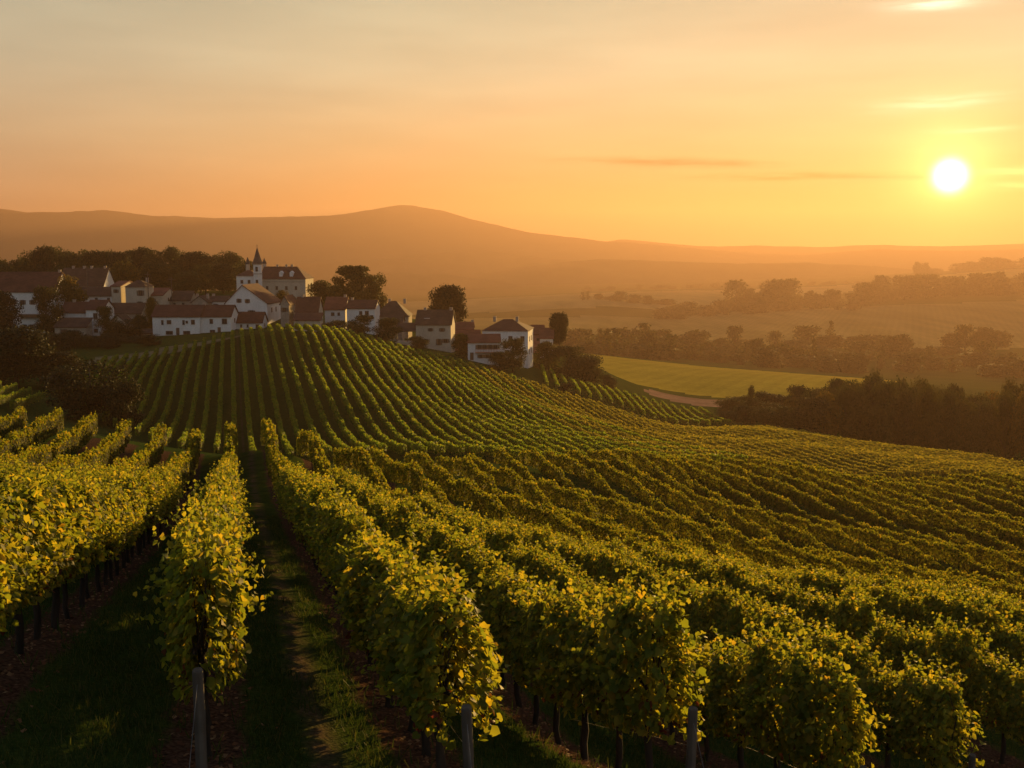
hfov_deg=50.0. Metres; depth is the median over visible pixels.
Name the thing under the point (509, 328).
manor house
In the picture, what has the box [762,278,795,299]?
broadleaf tree
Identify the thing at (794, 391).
broadleaf tree
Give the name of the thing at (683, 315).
broadleaf tree
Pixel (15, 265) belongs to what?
broadleaf tree
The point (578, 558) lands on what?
grapevine
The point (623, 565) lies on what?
grapevine
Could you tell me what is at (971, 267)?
broadleaf tree
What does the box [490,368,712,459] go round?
vine row
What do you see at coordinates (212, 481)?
grapevine
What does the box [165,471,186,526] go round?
grapevine
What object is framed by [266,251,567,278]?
hills
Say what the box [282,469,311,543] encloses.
grapevine
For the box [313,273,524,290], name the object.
hills
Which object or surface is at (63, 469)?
grapevine
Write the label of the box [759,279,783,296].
broadleaf tree
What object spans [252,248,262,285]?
church tower
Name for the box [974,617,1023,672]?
grapevine
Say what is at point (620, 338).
broadleaf tree
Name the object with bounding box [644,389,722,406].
dirt road
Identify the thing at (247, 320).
house
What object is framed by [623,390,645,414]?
vine row
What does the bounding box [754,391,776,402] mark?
broadleaf tree
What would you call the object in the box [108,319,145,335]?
bush
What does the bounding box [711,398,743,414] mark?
broadleaf tree
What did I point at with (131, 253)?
broadleaf tree
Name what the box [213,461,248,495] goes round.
grapevine
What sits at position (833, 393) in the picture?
broadleaf tree
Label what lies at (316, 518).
grapevine
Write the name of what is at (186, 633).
grapevine
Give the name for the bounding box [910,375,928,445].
broadleaf tree
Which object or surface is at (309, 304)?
house
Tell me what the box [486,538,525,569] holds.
grapevine
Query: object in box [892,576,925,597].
grapevine
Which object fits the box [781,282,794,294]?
broadleaf tree
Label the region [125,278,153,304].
house
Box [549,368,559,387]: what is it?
vine row
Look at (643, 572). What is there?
grapevine
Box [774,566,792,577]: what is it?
grapevine
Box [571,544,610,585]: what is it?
grapevine
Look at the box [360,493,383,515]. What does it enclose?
grapevine
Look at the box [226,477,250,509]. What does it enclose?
grapevine
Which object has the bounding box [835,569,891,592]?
grapevine
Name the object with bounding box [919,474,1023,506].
vine row
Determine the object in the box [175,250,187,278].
broadleaf tree
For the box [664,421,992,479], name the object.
vine row
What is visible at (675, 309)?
broadleaf tree
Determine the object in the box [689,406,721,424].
vine row
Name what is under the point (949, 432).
broadleaf tree
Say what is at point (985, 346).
broadleaf tree
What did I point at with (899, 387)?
broadleaf tree
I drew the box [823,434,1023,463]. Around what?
vine row
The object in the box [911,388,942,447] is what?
broadleaf tree
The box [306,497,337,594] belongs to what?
grapevine
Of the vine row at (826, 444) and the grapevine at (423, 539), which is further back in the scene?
the vine row at (826, 444)
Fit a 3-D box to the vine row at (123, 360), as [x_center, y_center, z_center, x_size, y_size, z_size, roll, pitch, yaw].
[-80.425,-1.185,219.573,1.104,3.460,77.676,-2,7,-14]
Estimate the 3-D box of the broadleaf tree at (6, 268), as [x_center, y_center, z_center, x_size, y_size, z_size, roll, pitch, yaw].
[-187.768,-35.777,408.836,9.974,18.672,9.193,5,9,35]
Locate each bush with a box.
[37,359,139,420]
[43,332,74,351]
[62,330,89,347]
[74,335,105,347]
[93,306,116,334]
[95,335,123,348]
[101,377,146,427]
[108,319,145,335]
[131,334,163,345]
[319,320,347,333]
[342,315,373,334]
[372,317,404,341]
[407,336,429,348]
[449,333,468,357]
[487,351,514,370]
[498,337,527,372]
[533,341,560,370]
[542,344,601,380]
[554,381,575,394]
[579,354,607,383]
[599,374,619,388]
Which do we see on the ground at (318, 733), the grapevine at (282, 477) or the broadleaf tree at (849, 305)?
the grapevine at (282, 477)
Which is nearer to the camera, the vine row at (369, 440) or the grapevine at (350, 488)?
the grapevine at (350, 488)
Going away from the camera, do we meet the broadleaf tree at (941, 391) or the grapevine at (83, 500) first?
the grapevine at (83, 500)
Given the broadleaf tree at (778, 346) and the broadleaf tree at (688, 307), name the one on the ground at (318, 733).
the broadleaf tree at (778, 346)
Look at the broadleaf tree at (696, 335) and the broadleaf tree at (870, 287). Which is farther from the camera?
the broadleaf tree at (870, 287)
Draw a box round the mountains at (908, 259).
[651,249,1023,270]
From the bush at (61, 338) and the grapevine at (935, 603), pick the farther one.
the bush at (61, 338)
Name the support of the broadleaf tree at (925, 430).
on the ground at (318, 733)
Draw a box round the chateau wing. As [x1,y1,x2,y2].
[236,270,253,288]
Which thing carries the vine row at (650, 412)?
on the ground at (318, 733)
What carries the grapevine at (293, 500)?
on the ground at (318, 733)
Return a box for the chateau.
[262,264,313,298]
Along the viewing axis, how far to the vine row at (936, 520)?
94.17 m
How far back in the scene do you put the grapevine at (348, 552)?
15.86 m
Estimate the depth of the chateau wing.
382.47 m
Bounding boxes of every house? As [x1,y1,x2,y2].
[0,270,66,332]
[53,317,92,335]
[61,300,87,316]
[62,266,114,287]
[81,287,111,301]
[84,300,115,335]
[110,281,131,302]
[110,313,131,332]
[112,303,147,318]
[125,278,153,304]
[132,328,152,335]
[151,288,173,304]
[151,305,204,335]
[169,291,195,304]
[190,294,212,304]
[200,302,238,332]
[210,294,230,304]
[224,283,280,323]
[236,312,268,328]
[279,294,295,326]
[292,312,323,330]
[294,294,323,312]
[324,295,348,327]
[345,298,380,334]
[379,299,412,337]
[387,315,405,340]
[395,307,455,352]
[455,320,474,329]
[455,330,480,350]
[466,334,500,365]
[481,316,533,367]
[531,325,544,352]
[539,328,553,357]
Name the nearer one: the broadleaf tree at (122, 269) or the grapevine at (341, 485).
the grapevine at (341, 485)
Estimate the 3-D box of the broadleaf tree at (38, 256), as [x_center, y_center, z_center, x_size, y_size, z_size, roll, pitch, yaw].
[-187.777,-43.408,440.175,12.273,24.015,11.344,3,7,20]
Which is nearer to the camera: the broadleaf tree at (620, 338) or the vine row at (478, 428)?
the vine row at (478, 428)
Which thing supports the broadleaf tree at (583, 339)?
on the ground at (318, 733)
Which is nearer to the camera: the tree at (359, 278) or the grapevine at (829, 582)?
the grapevine at (829, 582)
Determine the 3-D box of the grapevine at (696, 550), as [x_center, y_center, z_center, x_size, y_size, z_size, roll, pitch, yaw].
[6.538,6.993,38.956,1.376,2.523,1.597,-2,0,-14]
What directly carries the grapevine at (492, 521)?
on the ground at (318, 733)
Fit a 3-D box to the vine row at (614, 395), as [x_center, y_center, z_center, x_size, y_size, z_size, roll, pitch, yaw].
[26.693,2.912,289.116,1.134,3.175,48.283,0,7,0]
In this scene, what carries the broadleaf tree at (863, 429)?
on the ground at (318, 733)
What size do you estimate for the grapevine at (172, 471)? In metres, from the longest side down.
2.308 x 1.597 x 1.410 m
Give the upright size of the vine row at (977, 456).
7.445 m
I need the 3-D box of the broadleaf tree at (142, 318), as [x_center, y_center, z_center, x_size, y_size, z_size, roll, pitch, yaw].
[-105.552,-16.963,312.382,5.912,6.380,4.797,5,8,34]
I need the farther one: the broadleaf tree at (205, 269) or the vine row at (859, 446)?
the broadleaf tree at (205, 269)
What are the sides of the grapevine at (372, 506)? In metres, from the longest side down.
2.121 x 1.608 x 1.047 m
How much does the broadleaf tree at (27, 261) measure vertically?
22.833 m
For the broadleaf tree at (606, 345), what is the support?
on the ground at (318, 733)
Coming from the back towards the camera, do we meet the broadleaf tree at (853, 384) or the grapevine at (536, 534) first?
the broadleaf tree at (853, 384)
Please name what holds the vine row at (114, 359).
on the ground at (318, 733)
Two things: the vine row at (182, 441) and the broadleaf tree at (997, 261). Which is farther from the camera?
the broadleaf tree at (997, 261)
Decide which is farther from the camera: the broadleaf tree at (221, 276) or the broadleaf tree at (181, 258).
the broadleaf tree at (181, 258)
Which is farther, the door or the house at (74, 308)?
the house at (74, 308)
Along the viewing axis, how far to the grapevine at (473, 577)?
19.27 m
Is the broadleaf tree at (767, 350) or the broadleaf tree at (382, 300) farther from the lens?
the broadleaf tree at (767, 350)
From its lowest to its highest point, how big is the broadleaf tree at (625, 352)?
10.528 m
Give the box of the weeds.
[0,516,1023,767]
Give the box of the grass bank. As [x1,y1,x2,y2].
[89,336,238,364]
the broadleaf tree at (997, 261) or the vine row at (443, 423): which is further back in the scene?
the broadleaf tree at (997, 261)
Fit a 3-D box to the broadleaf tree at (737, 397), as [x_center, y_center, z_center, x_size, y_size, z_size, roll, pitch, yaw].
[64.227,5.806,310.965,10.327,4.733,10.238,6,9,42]
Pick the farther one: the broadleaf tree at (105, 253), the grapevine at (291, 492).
the broadleaf tree at (105, 253)
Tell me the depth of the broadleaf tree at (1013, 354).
885.84 m
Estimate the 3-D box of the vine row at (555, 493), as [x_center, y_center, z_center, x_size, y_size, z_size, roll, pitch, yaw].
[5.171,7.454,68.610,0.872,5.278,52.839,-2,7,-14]
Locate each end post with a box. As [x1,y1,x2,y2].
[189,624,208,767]
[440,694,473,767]
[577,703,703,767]
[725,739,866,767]
[931,753,975,767]
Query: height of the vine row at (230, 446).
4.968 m
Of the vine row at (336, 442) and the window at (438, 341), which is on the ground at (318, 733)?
the vine row at (336, 442)
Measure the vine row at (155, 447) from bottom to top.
4.913 m
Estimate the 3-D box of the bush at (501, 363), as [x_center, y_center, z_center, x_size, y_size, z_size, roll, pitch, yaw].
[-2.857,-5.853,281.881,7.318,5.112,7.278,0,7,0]
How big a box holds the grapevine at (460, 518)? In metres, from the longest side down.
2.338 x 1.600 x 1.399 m
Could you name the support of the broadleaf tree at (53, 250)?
on the ground at (318, 733)
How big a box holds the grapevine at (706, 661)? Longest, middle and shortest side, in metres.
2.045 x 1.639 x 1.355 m
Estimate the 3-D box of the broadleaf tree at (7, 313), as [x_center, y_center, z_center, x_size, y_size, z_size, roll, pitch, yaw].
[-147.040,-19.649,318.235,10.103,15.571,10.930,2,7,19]
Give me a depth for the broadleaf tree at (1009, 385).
295.32 m
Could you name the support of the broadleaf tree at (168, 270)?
on the ground at (318, 733)
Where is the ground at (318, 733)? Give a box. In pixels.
[0,267,1023,767]
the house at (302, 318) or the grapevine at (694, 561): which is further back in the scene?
the house at (302, 318)
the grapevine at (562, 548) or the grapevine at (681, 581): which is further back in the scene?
the grapevine at (562, 548)
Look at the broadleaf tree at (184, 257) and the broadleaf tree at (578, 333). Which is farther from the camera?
the broadleaf tree at (578, 333)
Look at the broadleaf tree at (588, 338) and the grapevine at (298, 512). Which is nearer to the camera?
the grapevine at (298, 512)
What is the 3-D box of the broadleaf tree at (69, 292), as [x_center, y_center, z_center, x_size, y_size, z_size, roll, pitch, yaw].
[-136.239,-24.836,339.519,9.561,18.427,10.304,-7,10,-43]
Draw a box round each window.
[137,290,143,295]
[436,339,441,344]
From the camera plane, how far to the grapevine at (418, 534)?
25.04 m
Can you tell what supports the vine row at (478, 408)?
on the ground at (318, 733)
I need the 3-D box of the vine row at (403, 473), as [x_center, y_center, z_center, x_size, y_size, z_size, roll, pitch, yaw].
[-5.452,5.701,62.053,0.849,5.155,38.896,-2,7,-14]
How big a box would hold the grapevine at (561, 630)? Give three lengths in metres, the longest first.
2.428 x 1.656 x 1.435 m
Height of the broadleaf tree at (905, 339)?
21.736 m
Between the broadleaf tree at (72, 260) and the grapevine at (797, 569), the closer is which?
the grapevine at (797, 569)
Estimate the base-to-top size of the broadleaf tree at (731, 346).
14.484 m
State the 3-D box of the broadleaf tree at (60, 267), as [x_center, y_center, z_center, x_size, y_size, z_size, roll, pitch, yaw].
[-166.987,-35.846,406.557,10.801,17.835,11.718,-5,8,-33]
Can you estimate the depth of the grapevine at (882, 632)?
22.14 m
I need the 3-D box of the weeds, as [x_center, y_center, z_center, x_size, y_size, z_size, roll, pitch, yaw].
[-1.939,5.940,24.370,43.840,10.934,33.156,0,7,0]
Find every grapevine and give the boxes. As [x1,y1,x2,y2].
[0,455,25,486]
[0,458,12,471]
[0,459,12,470]
[0,465,91,653]
[0,476,49,614]
[0,485,51,635]
[0,539,35,637]
[5,466,92,639]
[10,466,114,628]
[18,462,34,471]
[21,461,61,486]
[47,464,122,608]
[50,465,81,477]
[54,461,88,479]
[62,481,102,618]
[63,466,122,598]
[79,464,109,485]
[80,460,106,479]
[87,476,135,591]
[89,463,111,477]
[98,475,140,580]
[101,467,157,568]
[103,487,136,584]
[107,462,151,562]
[114,485,148,575]
[126,463,165,555]
[130,478,158,558]
[133,515,280,756]
[136,469,172,544]
[137,474,168,548]
[138,483,164,549]
[143,467,176,539]
[144,500,266,725]
[147,497,265,697]
[151,463,181,532]
[153,473,170,536]
[156,462,186,518]
[159,476,178,534]
[164,467,184,519]
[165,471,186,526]
[165,490,252,672]
[168,479,255,566]
[179,469,254,539]
[192,488,244,556]
[195,467,251,523]
[202,487,258,560]
[209,461,248,503]
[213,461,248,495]
[218,456,245,492]
[222,476,251,523]
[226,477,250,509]
[272,461,302,528]
[274,467,306,539]
[277,472,298,532]
[278,467,316,547]
[278,478,298,533]
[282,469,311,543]
[282,478,332,569]
[283,487,307,550]
[285,468,326,559]
[285,473,325,554]
[291,474,324,563]
[292,496,321,574]
[293,471,350,581]
[300,489,340,588]
[301,492,348,603]
[303,490,383,587]
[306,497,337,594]
[314,499,390,630]
[316,506,387,595]
[318,527,400,665]
[323,517,426,707]
[329,548,391,685]
[331,468,353,489]
[338,475,359,497]
[340,473,367,497]
[342,475,368,500]
[348,550,493,756]
[349,478,371,498]
[352,539,446,731]
[354,480,394,506]
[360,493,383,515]
[367,496,387,522]
[369,491,394,535]
[369,559,510,767]
[373,501,389,535]
[380,498,409,538]
[381,496,438,541]
[391,507,437,544]
[404,515,442,558]
[412,488,432,505]
[415,527,431,567]
[417,514,470,567]
[419,494,436,516]
[423,498,439,517]
[426,501,450,522]
[432,529,469,589]
[434,511,449,526]
[435,502,480,539]
[439,526,502,636]
[443,543,505,622]
[451,511,476,531]
[451,513,497,541]
[465,556,526,686]
[469,526,485,546]
[478,519,507,549]
[478,562,544,707]
[482,519,528,567]
[486,518,500,528]
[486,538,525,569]
[493,577,553,725]
[502,516,528,532]
[507,541,543,574]
[507,575,583,745]
[512,540,554,584]
[517,526,532,539]
[517,526,543,551]
[524,572,602,760]
[526,522,556,549]
[531,547,570,597]
[539,534,555,551]
[545,533,575,560]
[545,556,586,601]
[551,537,582,577]
[556,531,575,543]
[558,586,663,767]
[562,568,728,767]
[565,542,597,577]
[565,571,597,606]
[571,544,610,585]
[574,576,613,606]
[575,533,597,550]
[589,543,626,589]
[596,579,643,610]
[599,533,637,552]
[602,550,650,595]
[616,547,635,559]
[617,553,662,598]
[619,551,641,563]
[637,539,667,582]
[644,569,676,598]
[645,625,699,744]
[648,550,672,575]
[652,564,701,628]
[663,549,692,574]
[669,633,739,760]
[679,580,713,649]
[680,548,718,587]
[681,545,708,560]
[689,578,746,652]
[689,631,780,767]
[696,558,726,590]
[708,553,756,599]
[709,548,743,565]
[711,587,774,664]
[721,553,755,576]
[721,616,820,767]
[734,572,766,603]
[734,597,811,656]
[746,569,759,579]
[748,561,763,574]
[752,570,795,612]
[752,631,898,767]
[758,561,791,586]
[772,580,822,630]
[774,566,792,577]
[775,566,810,589]
[779,611,837,694]
[791,562,816,575]
[791,563,835,611]
[798,586,856,639]
[809,563,858,601]
[811,617,884,731]
[814,585,897,649]
[834,652,940,767]
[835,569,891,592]
[841,579,873,629]
[854,574,903,623]
[856,609,924,682]
[858,569,901,605]
[877,651,986,767]
[878,619,954,678]
[882,586,940,636]
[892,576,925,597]
[908,581,965,639]
[909,573,949,623]
[910,611,996,714]
[913,576,939,590]
[934,588,1018,691]
[939,579,979,600]
[961,583,1016,625]
[963,643,1023,763]
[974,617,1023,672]
[984,586,1019,625]
[996,596,1023,631]
[999,659,1023,745]
[1002,589,1023,608]
[1011,623,1023,670]
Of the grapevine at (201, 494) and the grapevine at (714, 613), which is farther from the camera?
the grapevine at (714, 613)
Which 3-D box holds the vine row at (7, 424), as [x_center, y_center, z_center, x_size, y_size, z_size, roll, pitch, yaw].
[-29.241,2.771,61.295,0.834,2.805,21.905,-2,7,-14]
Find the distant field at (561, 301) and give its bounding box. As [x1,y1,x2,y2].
[382,284,854,314]
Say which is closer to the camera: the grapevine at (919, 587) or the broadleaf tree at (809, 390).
the grapevine at (919, 587)
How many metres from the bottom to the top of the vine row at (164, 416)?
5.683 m
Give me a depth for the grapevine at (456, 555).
20.39 m
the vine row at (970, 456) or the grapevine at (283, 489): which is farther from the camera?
the vine row at (970, 456)
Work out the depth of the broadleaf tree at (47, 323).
314.67 m
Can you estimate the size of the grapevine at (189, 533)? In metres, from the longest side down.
2.456 x 1.653 x 1.201 m
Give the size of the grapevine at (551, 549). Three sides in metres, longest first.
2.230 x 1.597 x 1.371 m
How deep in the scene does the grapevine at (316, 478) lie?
27.21 m
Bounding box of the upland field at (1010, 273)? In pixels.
[920,269,1023,287]
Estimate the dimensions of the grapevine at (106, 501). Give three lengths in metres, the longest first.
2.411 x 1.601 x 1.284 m
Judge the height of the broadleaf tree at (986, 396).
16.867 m
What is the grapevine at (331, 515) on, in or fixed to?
on the ground at (318, 733)
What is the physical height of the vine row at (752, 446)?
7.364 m
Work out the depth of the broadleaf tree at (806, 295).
1936.54 m
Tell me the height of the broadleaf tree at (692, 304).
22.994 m
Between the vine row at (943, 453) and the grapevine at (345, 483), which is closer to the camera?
the grapevine at (345, 483)
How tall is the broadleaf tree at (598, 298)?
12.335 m
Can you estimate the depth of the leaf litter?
13.58 m
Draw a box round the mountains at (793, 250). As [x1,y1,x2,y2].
[607,239,1023,254]
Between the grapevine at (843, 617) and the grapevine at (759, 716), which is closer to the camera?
the grapevine at (759, 716)
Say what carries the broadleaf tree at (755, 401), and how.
on the ground at (318, 733)
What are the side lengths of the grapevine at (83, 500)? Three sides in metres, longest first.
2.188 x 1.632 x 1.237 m
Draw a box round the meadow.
[583,354,896,397]
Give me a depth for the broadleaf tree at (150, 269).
414.78 m
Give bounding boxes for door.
[470,352,473,359]
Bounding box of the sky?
[0,0,1023,246]
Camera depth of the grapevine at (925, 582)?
35.76 m
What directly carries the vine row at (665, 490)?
on the ground at (318, 733)
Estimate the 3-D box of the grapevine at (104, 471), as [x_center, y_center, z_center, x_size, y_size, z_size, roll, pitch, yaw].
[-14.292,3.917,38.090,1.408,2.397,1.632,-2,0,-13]
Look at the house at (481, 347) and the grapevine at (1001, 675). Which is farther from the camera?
the house at (481, 347)
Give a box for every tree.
[0,259,21,271]
[0,263,16,271]
[0,290,24,332]
[0,325,59,387]
[17,250,36,271]
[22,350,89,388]
[30,246,54,269]
[32,284,64,333]
[39,244,64,268]
[47,263,69,271]
[53,251,71,266]
[55,274,88,308]
[61,251,90,267]
[77,249,89,266]
[81,250,106,267]
[82,263,107,267]
[98,249,115,263]
[100,251,131,269]
[108,260,141,282]
[124,270,142,281]
[125,249,145,266]
[130,246,153,281]
[130,313,149,328]
[140,263,164,287]
[142,250,176,285]
[144,296,158,327]
[157,263,181,290]
[160,245,183,284]
[172,270,201,292]
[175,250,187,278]
[178,251,187,285]
[181,251,215,292]
[193,263,215,294]
[204,253,221,288]
[206,263,239,293]
[212,250,239,290]
[232,256,244,290]
[234,260,252,289]
[275,290,288,299]
[306,280,332,305]
[325,265,381,299]
[365,272,387,309]
[427,283,468,321]
[548,311,568,361]
[558,332,576,345]
[565,328,588,349]
[575,338,594,346]
[575,342,598,353]
[576,328,597,353]
[591,345,604,355]
[594,328,603,351]
[595,295,605,299]
[598,328,614,355]
[599,334,622,353]
[603,327,629,356]
[609,295,623,301]
[611,327,642,349]
[614,291,628,300]
[618,346,632,356]
[622,333,638,355]
[625,294,642,302]
[626,344,659,359]
[635,322,651,341]
[635,330,659,353]
[637,342,670,359]
[642,295,653,303]
[649,335,684,349]
[651,307,675,318]
[652,329,679,346]
[655,284,666,288]
[655,351,680,360]
[660,298,677,304]
[660,333,683,359]
[662,306,687,317]
[671,311,688,318]
[673,304,694,315]
[675,337,696,347]
[675,348,696,357]
[678,301,699,312]
[678,334,712,341]
[680,343,707,359]
[683,330,708,346]
[684,329,711,341]
[694,305,714,316]
[697,341,720,354]
[702,305,720,315]
[710,299,731,313]
[710,338,729,350]
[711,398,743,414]
[718,343,743,354]
[721,279,749,304]
[723,396,744,405]
[726,325,744,348]
[732,405,757,424]
[739,288,756,304]
[739,341,753,360]
[740,394,763,408]
[746,384,754,405]
[747,338,766,360]
[748,294,764,301]
[749,406,774,425]
[750,345,780,367]
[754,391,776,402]
[756,351,787,368]
[756,402,781,419]
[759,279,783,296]
[761,393,784,406]
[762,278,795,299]
[765,330,785,344]
[765,405,800,427]
[769,343,797,356]
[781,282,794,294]
[782,384,807,403]
[783,278,803,301]
[789,396,831,432]
[792,324,821,345]
[799,387,832,425]
[800,389,820,420]
[802,292,816,306]
[803,290,817,308]
[807,339,818,366]
[810,294,832,308]
[811,355,842,372]
[815,390,844,433]
[816,335,834,346]
[819,335,846,348]
[819,351,845,367]
[821,387,842,435]
[822,379,844,430]
[823,289,840,307]
[825,321,835,338]
[828,377,847,389]
[830,290,842,306]
[834,383,863,438]
[836,353,845,371]
[838,379,862,438]
[839,292,858,309]
[840,335,868,349]
[844,341,879,360]
[851,387,872,440]
[852,282,869,298]
[855,283,878,303]
[856,334,886,351]
[859,369,882,385]
[861,376,894,440]
[864,379,898,443]
[871,275,892,296]
[873,335,905,358]
[887,351,925,372]
[887,380,902,442]
[890,375,909,444]
[891,275,919,299]
[892,387,918,445]
[893,334,915,353]
[906,347,928,362]
[909,273,944,298]
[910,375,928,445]
[911,381,942,448]
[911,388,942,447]
[912,262,921,274]
[920,263,931,274]
[922,345,936,366]
[923,356,947,370]
[927,268,938,274]
[927,279,959,295]
[927,345,965,355]
[931,385,945,438]
[931,389,960,450]
[935,390,966,447]
[937,332,965,348]
[939,357,963,372]
[941,276,971,296]
[942,383,966,439]
[948,263,969,272]
[951,357,975,366]
[954,324,976,350]
[954,351,990,366]
[955,399,982,452]
[961,273,992,295]
[964,396,991,446]
[965,261,978,270]
[967,340,997,359]
[968,331,987,349]
[968,392,989,402]
[970,398,993,453]
[973,363,1012,377]
[974,262,991,269]
[976,272,993,293]
[976,327,998,346]
[978,257,995,269]
[980,396,1000,454]
[984,390,1002,449]
[986,271,1011,295]
[988,330,1013,348]
[989,257,1006,268]
[990,355,1019,368]
[990,389,1018,459]
[998,385,1021,453]
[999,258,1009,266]
[1001,352,1022,362]
[1001,376,1017,393]
[1004,359,1023,377]
[1006,260,1021,267]
[1008,391,1023,460]
[1011,273,1023,294]
[1012,278,1023,293]
[1018,380,1023,452]
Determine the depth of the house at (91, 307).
318.59 m
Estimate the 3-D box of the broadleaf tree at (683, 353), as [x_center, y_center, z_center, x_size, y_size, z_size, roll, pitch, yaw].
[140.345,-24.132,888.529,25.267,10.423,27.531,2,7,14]
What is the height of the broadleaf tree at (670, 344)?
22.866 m
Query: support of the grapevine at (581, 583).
on the ground at (318, 733)
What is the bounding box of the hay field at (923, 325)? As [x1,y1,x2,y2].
[412,300,1023,350]
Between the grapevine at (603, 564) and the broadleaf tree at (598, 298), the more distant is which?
the broadleaf tree at (598, 298)
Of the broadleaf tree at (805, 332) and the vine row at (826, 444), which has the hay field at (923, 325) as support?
the broadleaf tree at (805, 332)
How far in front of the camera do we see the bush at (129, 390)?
168.14 m
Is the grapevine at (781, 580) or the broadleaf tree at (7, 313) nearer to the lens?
the grapevine at (781, 580)
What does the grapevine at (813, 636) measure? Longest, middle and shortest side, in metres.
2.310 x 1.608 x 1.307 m
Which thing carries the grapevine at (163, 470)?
on the ground at (318, 733)
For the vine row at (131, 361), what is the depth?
237.35 m
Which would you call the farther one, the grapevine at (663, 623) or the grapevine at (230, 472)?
the grapevine at (230, 472)
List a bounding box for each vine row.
[0,382,17,394]
[0,386,31,404]
[0,406,27,439]
[0,407,63,455]
[1,411,97,467]
[9,390,47,409]
[33,418,131,472]
[72,355,107,389]
[85,354,118,392]
[86,353,128,405]
[93,351,138,415]
[102,350,148,421]
[106,422,166,475]
[113,348,158,426]
[127,346,168,428]
[135,344,177,435]
[148,343,187,439]
[166,427,200,514]
[167,340,196,444]
[177,337,206,448]
[200,335,215,451]
[213,332,225,453]
[220,421,238,473]
[230,330,238,452]
[240,328,256,450]
[249,327,271,446]
[257,326,293,455]
[260,418,290,487]
[267,324,309,456]
[276,323,332,456]
[285,323,349,448]
[294,323,369,452]
[296,429,345,484]
[303,323,387,454]
[312,323,406,454]
[322,325,427,452]
[330,326,445,454]
[333,446,414,504]
[339,327,464,455]
[349,329,484,456]
[359,333,496,455]
[368,335,521,459]
[370,446,498,523]
[377,337,540,459]
[387,341,559,461]
[397,343,570,455]
[404,450,566,539]
[407,345,592,467]
[417,349,615,467]
[427,351,635,465]
[435,455,633,554]
[437,354,638,466]
[447,356,669,455]
[457,358,692,459]
[467,453,644,553]
[468,362,710,462]
[479,364,729,463]
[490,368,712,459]
[493,447,704,556]
[500,371,730,460]
[510,374,747,463]
[519,447,786,576]
[520,377,764,464]
[531,381,779,465]
[540,364,548,385]
[542,384,784,463]
[544,449,801,572]
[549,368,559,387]
[553,388,788,462]
[558,373,569,390]
[564,390,830,480]
[567,449,811,571]
[568,376,580,394]
[575,394,833,469]
[577,378,591,396]
[586,381,601,399]
[586,398,869,477]
[587,449,864,579]
[595,382,612,403]
[597,401,885,478]
[604,385,623,406]
[609,406,904,478]
[609,447,924,586]
[614,387,633,410]
[619,409,923,478]
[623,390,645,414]
[626,450,994,596]
[630,411,939,477]
[633,393,656,418]
[642,396,666,421]
[642,416,958,476]
[647,454,1023,601]
[651,398,677,423]
[654,420,975,476]
[661,401,688,424]
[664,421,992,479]
[668,453,1019,597]
[670,404,699,425]
[675,424,1007,476]
[680,405,710,425]
[688,425,1023,481]
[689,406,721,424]
[694,456,1023,586]
[698,406,732,424]
[698,426,1023,476]
[709,426,1018,474]
[722,424,1023,474]
[723,456,1023,580]
[732,425,1022,473]
[744,425,1023,473]
[750,458,1023,565]
[756,425,1023,471]
[765,425,1021,470]
[779,426,1023,469]
[779,459,1022,563]
[788,428,1023,469]
[801,429,1023,467]
[808,464,1023,549]
[814,432,1023,467]
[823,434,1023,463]
[840,470,1023,536]
[865,475,1023,529]
[894,476,1023,518]
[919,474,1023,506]
[947,473,1023,497]
[975,471,1023,492]
[1003,472,1023,487]
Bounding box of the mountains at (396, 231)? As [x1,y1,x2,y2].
[0,205,785,263]
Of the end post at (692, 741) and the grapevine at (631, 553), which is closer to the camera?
the end post at (692, 741)
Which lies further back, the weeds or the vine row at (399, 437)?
the vine row at (399, 437)
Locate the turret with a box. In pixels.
[245,257,249,269]
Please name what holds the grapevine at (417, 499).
on the ground at (318, 733)
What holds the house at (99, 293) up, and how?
on the ground at (318, 733)
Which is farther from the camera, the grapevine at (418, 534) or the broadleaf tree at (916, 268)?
the broadleaf tree at (916, 268)
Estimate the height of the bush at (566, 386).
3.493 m
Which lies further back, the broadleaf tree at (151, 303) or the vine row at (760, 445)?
the broadleaf tree at (151, 303)
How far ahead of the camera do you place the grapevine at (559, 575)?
23.44 m
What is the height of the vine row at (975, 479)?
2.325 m
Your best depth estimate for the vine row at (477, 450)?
174.41 m
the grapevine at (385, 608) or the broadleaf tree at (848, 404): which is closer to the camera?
the grapevine at (385, 608)
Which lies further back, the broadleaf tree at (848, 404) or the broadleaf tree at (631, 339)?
the broadleaf tree at (631, 339)
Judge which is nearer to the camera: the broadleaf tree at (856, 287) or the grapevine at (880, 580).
the grapevine at (880, 580)
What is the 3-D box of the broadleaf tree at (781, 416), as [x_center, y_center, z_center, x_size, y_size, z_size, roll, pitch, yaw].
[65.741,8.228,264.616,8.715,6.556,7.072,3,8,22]
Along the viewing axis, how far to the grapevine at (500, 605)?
16.96 m
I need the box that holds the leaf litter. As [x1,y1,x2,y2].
[0,535,1014,767]
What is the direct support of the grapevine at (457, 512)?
on the ground at (318, 733)
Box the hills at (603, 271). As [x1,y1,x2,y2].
[462,259,920,284]
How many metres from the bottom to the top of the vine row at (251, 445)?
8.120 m
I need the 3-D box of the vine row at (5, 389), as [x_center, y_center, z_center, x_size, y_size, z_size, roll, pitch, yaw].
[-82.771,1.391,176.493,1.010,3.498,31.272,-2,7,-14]
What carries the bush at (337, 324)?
on the ground at (318, 733)
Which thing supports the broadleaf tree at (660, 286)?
on the ground at (318, 733)

